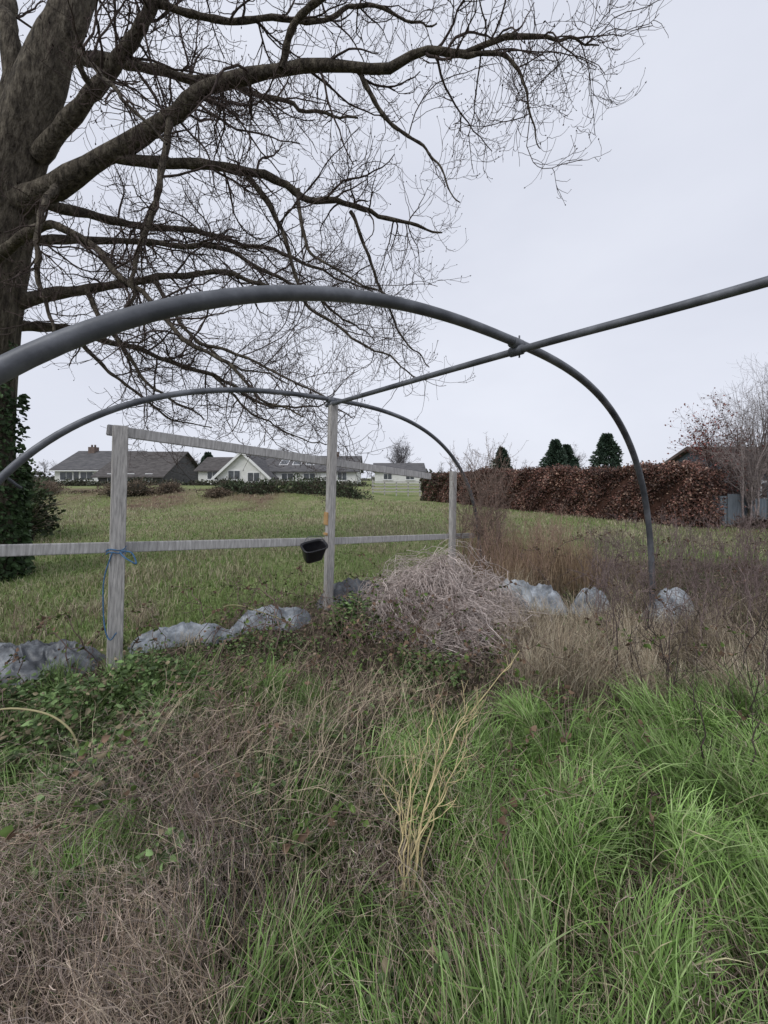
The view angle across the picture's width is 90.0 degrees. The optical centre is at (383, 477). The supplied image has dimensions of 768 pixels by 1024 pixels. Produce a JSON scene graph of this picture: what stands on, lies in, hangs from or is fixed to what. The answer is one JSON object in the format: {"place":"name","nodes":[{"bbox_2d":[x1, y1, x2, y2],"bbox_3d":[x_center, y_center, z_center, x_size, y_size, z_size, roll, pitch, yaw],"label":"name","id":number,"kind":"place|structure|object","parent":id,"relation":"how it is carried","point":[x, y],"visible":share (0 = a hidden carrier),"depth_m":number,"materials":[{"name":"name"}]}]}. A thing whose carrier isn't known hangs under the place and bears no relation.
{"place":"outdoors","nodes":[
{"label":"outdoors","id":0,"kind":"place"},
{"bbox_2d":[0,478,767,1020],"bbox_3d":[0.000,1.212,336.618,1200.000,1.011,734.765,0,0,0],"label":"ground","id":1,"kind":"structure","parent":0,"point":[414,496],"depth_m":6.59,"materials":[{"name":"green plant"}]},
{"bbox_2d":[0,707,78,747],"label":"bramble cane","id":2,"kind":"object","parent":1,"relation":"on","point":[52,716],"visible":0.81,"depth_m":2.07,"materials":[{"name":"plant"}]},
{"bbox_2d":[20,458,65,540],"bbox_3d":[-11.330,0.958,10.102,6.438,4.176,3.689,0,0,0],"label":"laurel bush","id":3,"kind":"object","parent":1,"relation":"on","point":[39,520],"visible":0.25,"depth_m":10.06,"materials":[{"name":"green plant"}]},
{"bbox_2d":[0,639,105,692],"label":"polythene sheet","id":4,"kind":"object","parent":1,"relation":"on","point":[36,653],"visible":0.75,"depth_m":3.21,"materials":[{"name":"grey plastic"}]},
{"bbox_2d":[49,445,198,482],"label":"white bungalow","id":5,"kind":"object","parent":1,"relation":"on","point":[94,462],"visible":0.59,"depth_m":45.22,"materials":[{"name":"stone"}]},
{"bbox_2d":[60,472,65,479],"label":"window glass","id":6,"kind":"structure","parent":5,"relation":"in","point":[62,474],"depth_m":44.92,"materials":[{"name":"grey glass"}]},
{"bbox_2d":[66,472,71,479],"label":"window glass","id":7,"kind":"structure","parent":5,"relation":"in","point":[68,474],"depth_m":44.92,"materials":[{"name":"grey glass"}]},
{"bbox_2d":[74,471,78,479],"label":"door","id":8,"kind":"structure","parent":5,"relation":"in","point":[76,473],"depth_m":44.93,"materials":[{"name":"grey glass"}]},
{"bbox_2d":[80,472,85,479],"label":"window glass","id":9,"kind":"structure","parent":5,"relation":"in","point":[82,474],"depth_m":44.92,"materials":[{"name":"grey glass"}]},
{"bbox_2d":[87,472,92,479],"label":"window glass","id":10,"kind":"structure","parent":5,"relation":"in","point":[89,474],"depth_m":44.92,"materials":[{"name":"grey glass"}]},
{"bbox_2d":[33,477,232,497],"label":"bramble bank","id":11,"kind":"structure","parent":1,"relation":"on","point":[134,488],"depth_m":22.58,"materials":[{"name":"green plant"}]},
{"bbox_2d":[127,621,232,654],"bbox_3d":[-1.946,1.520,3.722,1.044,0.263,0.364,0,0,-21],"label":"polythene sheet","id":12,"kind":"object","parent":1,"relation":"on","point":[184,627],"visible":0.65,"depth_m":3.66,"materials":[{"name":"grey plastic"}]},
{"bbox_2d":[198,452,212,464],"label":"conifer tree","id":13,"kind":"object","parent":1,"relation":"on","point":[205,455],"visible":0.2,"depth_m":71.47,"materials":[{"name":"green plant"}]},
{"bbox_2d":[38,475,374,486],"bbox_3d":[-23.668,0.687,39.555,45.476,2.022,2.960,0,0,0],"label":"garden hedge","id":14,"kind":"object","parent":1,"relation":"on","point":[78,482],"visible":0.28,"depth_m":39.12,"materials":[{"name":"green plant"}]},
{"bbox_2d":[0,404,473,668],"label":"timber end frame","id":15,"kind":"object","parent":1,"relation":"on","point":[120,434],"visible":0.77,"depth_m":3.56,"materials":[{"name":"grey wood"}]},
{"bbox_2d":[102,548,136,640],"bbox_3d":[-2.140,0.935,3.151,0.293,0.740,0.172,0,0,0],"label":"blue rope","id":16,"kind":"object","parent":15,"relation":"attached to","point":[123,556],"visible":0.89,"depth_m":3.09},
{"bbox_2d":[300,536,327,562],"bbox_3d":[-0.794,0.789,4.202,0.294,0.254,0.390,0,0,-28],"label":"black plastic tub","id":17,"kind":"object","parent":15,"relation":"on","point":[314,550],"visible":1,"depth_m":4.14,"materials":[{"name":"black plastic"}]},
{"bbox_2d":[4,571,481,658],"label":"dry stalks","id":18,"kind":"object","parent":1,"relation":"on","point":[35,596],"visible":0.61,"depth_m":3.73,"materials":[{"name":"brown plant"}]},
{"bbox_2d":[200,605,293,625],"bbox_3d":[-1.450,1.445,3.893,1.106,0.316,0.047,0,0,3],"label":"bramble cane","id":19,"kind":"object","parent":1,"relation":"on","point":[242,606],"visible":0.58,"depth_m":3.90,"materials":[{"name":"brown plant"}]},
{"bbox_2d":[0,551,523,717],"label":"bramble tangle","id":20,"kind":"object","parent":1,"relation":"on","point":[228,615],"visible":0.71,"depth_m":3.38,"materials":[{"name":"green"}]},
{"bbox_2d":[228,604,311,637],"bbox_3d":[-1.207,1.494,4.013,0.981,0.313,0.356,0,0,-20],"label":"polythene sheet","id":21,"kind":"object","parent":1,"relation":"on","point":[238,626],"visible":0.63,"depth_m":3.98,"materials":[{"name":"grey plastic"}]},
{"bbox_2d":[194,452,363,483],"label":"gabled bungalow","id":22,"kind":"object","parent":1,"relation":"on","point":[210,468],"visible":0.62,"depth_m":42.14,"materials":[{"name":"tile"}]},
{"bbox_2d":[207,472,211,478],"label":"window glass","id":23,"kind":"structure","parent":22,"relation":"in","point":[209,474],"depth_m":42.92,"materials":[{"name":"grey glass"}]},
{"bbox_2d":[228,471,233,478],"bbox_3d":[-15.708,-0.300,39.432,0.545,0.840,0.025,0,0,0],"label":"window glass","id":24,"kind":"structure","parent":22,"relation":"in","point":[231,473],"depth_m":39.42,"materials":[{"name":"grey glass"}]},
{"bbox_2d":[234,471,239,478],"bbox_3d":[-15.092,-0.300,39.432,0.545,0.840,0.025,0,0,0],"label":"window glass","id":25,"kind":"structure","parent":22,"relation":"in","point":[237,473],"depth_m":39.42,"materials":[{"name":"grey glass"}]},
{"bbox_2d":[248,473,252,480],"bbox_3d":[-13.708,-0.100,39.432,0.545,0.840,0.025,0,0,0],"label":"window glass","id":26,"kind":"structure","parent":22,"relation":"in","point":[249,474],"depth_m":39.42,"materials":[{"name":"grey glass"}]},
{"bbox_2d":[247,472,259,481],"bbox_3d":[-13.400,-0.100,39.480,1.300,1.000,0.080,0,0,0],"label":"window frame","id":27,"kind":"structure","parent":22,"relation":"in","point":[247,472],"depth_m":39.44,"materials":[{"name":"white wood"}]},
{"bbox_2d":[254,473,258,480],"bbox_3d":[-13.092,-0.100,39.432,0.545,0.840,0.025,0,0,0],"label":"window glass","id":28,"kind":"structure","parent":22,"relation":"in","point":[255,474],"depth_m":39.42,"materials":[{"name":"grey glass"}]},
{"bbox_2d":[209,471,373,499],"bbox_3d":[-5.771,1.070,23.743,10.589,2.979,3.354,0,0,0],"label":"evergreen shrub","id":29,"kind":"object","parent":1,"relation":"on","point":[262,487],"visible":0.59,"depth_m":23.37,"materials":[{"name":"green plant"}]},
{"bbox_2d":[51,520,566,570],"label":"field weeds","id":30,"kind":"object","parent":1,"relation":"on","point":[237,550],"visible":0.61,"depth_m":6.89,"materials":[{"name":"green"}]},
{"bbox_2d":[32,453,621,480],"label":"distant trees","id":31,"kind":"object","parent":1,"relation":"on","point":[44,474],"visible":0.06,"depth_m":119.53,"materials":[{"name":"brown plant"}]},
{"bbox_2d":[0,0,671,583],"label":"ash tree","id":32,"kind":"object","parent":1,"relation":"on","point":[40,120],"visible":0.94,"depth_m":5.78,"materials":[{"name":"brown plant"}]},
{"bbox_2d":[316,577,382,609],"bbox_3d":[-0.396,1.422,4.800,0.986,0.360,0.382,0,0,-28],"label":"polythene sheet","id":33,"kind":"object","parent":1,"relation":"on","point":[339,590],"visible":0.35,"depth_m":4.70,"materials":[{"name":"grey plastic"}]},
{"bbox_2d":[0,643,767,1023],"bbox_3d":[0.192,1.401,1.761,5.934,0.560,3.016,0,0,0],"label":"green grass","id":34,"kind":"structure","parent":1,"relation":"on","point":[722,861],"depth_m":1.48,"materials":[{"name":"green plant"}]},
{"bbox_2d":[0,561,767,1023],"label":"dead weeds","id":35,"kind":"object","parent":1,"relation":"on","point":[82,1001],"visible":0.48,"depth_m":1.33,"materials":[{"name":"brown plant"}]},
{"bbox_2d":[0,553,767,1023],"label":"undergrowth grass","id":36,"kind":"structure","parent":1,"relation":"on","point":[576,941],"depth_m":1.46,"materials":[{"name":"plant"}]},
{"bbox_2d":[0,590,767,1023],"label":"nettle patch","id":37,"kind":"object","parent":1,"relation":"on","point":[50,700],"visible":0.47,"depth_m":2.12,"materials":[{"name":"green plant"}]},
{"bbox_2d":[0,276,767,608],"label":"polytunnel frame","id":38,"kind":"object","parent":1,"relation":"on","point":[20,360],"visible":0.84,"depth_m":1.91,"materials":[{"name":"grey metal"}]},
{"bbox_2d":[0,598,767,972],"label":"bramble tangle","id":39,"kind":"object","parent":1,"relation":"on","point":[6,832],"visible":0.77,"depth_m":2.12,"materials":[{"name":"brown"}]},
{"bbox_2d":[372,480,421,495],"bbox_3d":[1.475,0.908,30.970,4.950,1.546,0.160,0,0,0],"label":"rail fence","id":40,"kind":"object","parent":1,"relation":"on","point":[407,488],"visible":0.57,"depth_m":30.89,"materials":[{"name":"white wood"}]},
{"bbox_2d":[375,472,419,480],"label":"walls","id":41,"kind":"structure","parent":1,"relation":"on","point":[378,476],"depth_m":62.00,"materials":[{"name":"white paint"}]},
{"bbox_2d":[373,463,426,471],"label":"roof","id":42,"kind":"structure","parent":41,"relation":"on","point":[419,467],"depth_m":64.33,"materials":[{"name":"stone"}]},
{"bbox_2d":[385,436,420,462],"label":"bare tree","id":43,"kind":"object","parent":1,"relation":"on","point":[398,456],"visible":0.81,"depth_m":88.00,"materials":[{"name":"white plant"}]},
{"bbox_2d":[71,527,767,793],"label":"straw grass","id":44,"kind":"structure","parent":1,"relation":"on","point":[555,663],"depth_m":3.21,"materials":[{"name":"white plant"}]},
{"bbox_2d":[373,651,518,913],"bbox_3d":[0.300,1.198,1.556,0.743,0.823,0.279,0,0,-26],"label":"yellow stem plant","id":45,"kind":"object","parent":1,"relation":"on","point":[434,776],"visible":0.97,"depth_m":1.45,"materials":[{"name":"white plant"}]},
{"bbox_2d":[348,539,552,666],"bbox_3d":[0.638,1.296,3.980,2.110,1.261,1.692,0,0,0],"label":"dead vine pile","id":46,"kind":"object","parent":1,"relation":"on","point":[435,578],"visible":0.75,"depth_m":3.84,"materials":[{"name":"beige plant"}]},
{"bbox_2d":[431,432,532,581],"bbox_3d":[1.480,0.478,6.113,1.510,2.358,1.593,0,0,0],"label":"twiggy shrub","id":47,"kind":"object","parent":1,"relation":"on","point":[486,506],"visible":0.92,"depth_m":5.81,"materials":[{"name":"brown plant"}]},
{"bbox_2d":[490,446,511,468],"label":"conifer tree","id":48,"kind":"object","parent":1,"relation":"on","point":[504,453],"visible":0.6,"depth_m":59.38,"materials":[{"name":"green plant"}]},
{"bbox_2d":[440,498,603,589],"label":"russet weeds","id":49,"kind":"object","parent":1,"relation":"on","point":[512,543],"visible":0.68,"depth_m":5.95,"materials":[{"name":"brown plant"}]},
{"bbox_2d":[501,579,568,614],"bbox_3d":[1.794,1.491,4.910,1.063,0.380,0.570,0,0,28],"label":"polythene sheet","id":50,"kind":"object","parent":1,"relation":"on","point":[532,590],"visible":0.52,"depth_m":4.76,"materials":[{"name":"white plastic"}]},
{"bbox_2d":[538,439,568,467],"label":"conifer tree","id":51,"kind":"object","parent":1,"relation":"on","point":[555,454],"visible":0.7,"depth_m":56.35,"materials":[{"name":"green plant"}]},
{"bbox_2d":[562,444,580,467],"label":"conifer tree","id":52,"kind":"object","parent":1,"relation":"on","point":[572,460],"visible":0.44,"depth_m":57.13,"materials":[{"name":"green plant"}]},
{"bbox_2d":[419,459,727,528],"bbox_3d":[6.771,0.481,19.567,1.684,2.354,16.889,0,0,-27],"label":"beech hedge","id":53,"kind":"object","parent":1,"relation":"on","point":[598,493],"visible":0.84,"depth_m":14.82,"materials":[{"name":"brown plant"}]},
{"bbox_2d":[572,444,588,468],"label":"bare tree","id":54,"kind":"object","parent":1,"relation":"on","point":[578,457],"visible":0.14,"depth_m":62.12,"materials":[{"name":"white plant"}]},
{"bbox_2d":[568,586,609,616],"bbox_3d":[2.541,1.520,4.798,0.656,0.336,0.348,0,0,-29],"label":"polythene sheet","id":55,"kind":"object","parent":1,"relation":"on","point":[591,592],"visible":0.56,"depth_m":4.66,"materials":[{"name":"grey plastic"}]},
{"bbox_2d":[588,432,624,469],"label":"conifer tree","id":56,"kind":"object","parent":1,"relation":"on","point":[607,447],"visible":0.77,"depth_m":58.24,"materials":[{"name":"green plant"}]},
{"bbox_2d":[518,527,767,636],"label":"bramble tangle","id":57,"kind":"object","parent":1,"relation":"on","point":[688,540],"visible":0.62,"depth_m":5.05,"materials":[{"name":"brown plant"}]},
{"bbox_2d":[642,587,694,622],"bbox_3d":[3.302,1.465,4.433,0.626,0.377,0.378,0,0,-18],"label":"polythene sheet","id":58,"kind":"object","parent":1,"relation":"on","point":[681,594],"visible":0.41,"depth_m":4.38,"materials":[{"name":"grey plastic"}]},
{"bbox_2d":[573,505,767,673],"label":"dead willowherb","id":59,"kind":"object","parent":1,"relation":"on","point":[756,582],"visible":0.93,"depth_m":4.53,"materials":[{"name":"brown plant"}]},
{"bbox_2d":[600,587,767,777],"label":"dark stalks","id":60,"kind":"object","parent":1,"relation":"on","point":[668,670],"visible":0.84,"depth_m":2.47,"materials":[{"name":"brown plant"}]},
{"bbox_2d":[662,387,767,506],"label":"russet tree","id":61,"kind":"object","parent":1,"relation":"on","point":[698,448],"visible":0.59,"depth_m":13.26,"materials":[{"name":"brown plant"}]},
{"bbox_2d":[662,447,767,496],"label":"garden shed","id":62,"kind":"structure","parent":1,"relation":"on","point":[683,454],"depth_m":16.13,"materials":[{"name":"brown wood"}]},
{"bbox_2d":[685,376,767,521],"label":"birch sapling","id":63,"kind":"object","parent":1,"relation":"on","point":[750,498],"visible":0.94,"depth_m":11.87,"materials":[{"name":"brown plant"}]},
{"bbox_2d":[691,353,767,497],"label":"birch sapling","id":64,"kind":"object","parent":1,"relation":"on","point":[765,433],"visible":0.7,"depth_m":12.27,"materials":[{"name":"brown plant"}]},
{"bbox_2d":[707,485,767,527],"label":"board fence","id":65,"kind":"object","parent":1,"relation":"on","point":[733,503],"visible":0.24,"depth_m":12.28,"materials":[{"name":"grey wood"}]},
{"bbox_2d":[718,475,767,529],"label":"bramble thicket","id":66,"kind":"object","parent":1,"relation":"on","point":[760,522],"visible":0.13,"depth_m":11.68,"materials":[{"name":"brown plant"}]},
{"bbox_2d":[0,0,767,477],"label":"sky","id":67,"kind":"structure","parent":0,"point":[676,210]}
]}

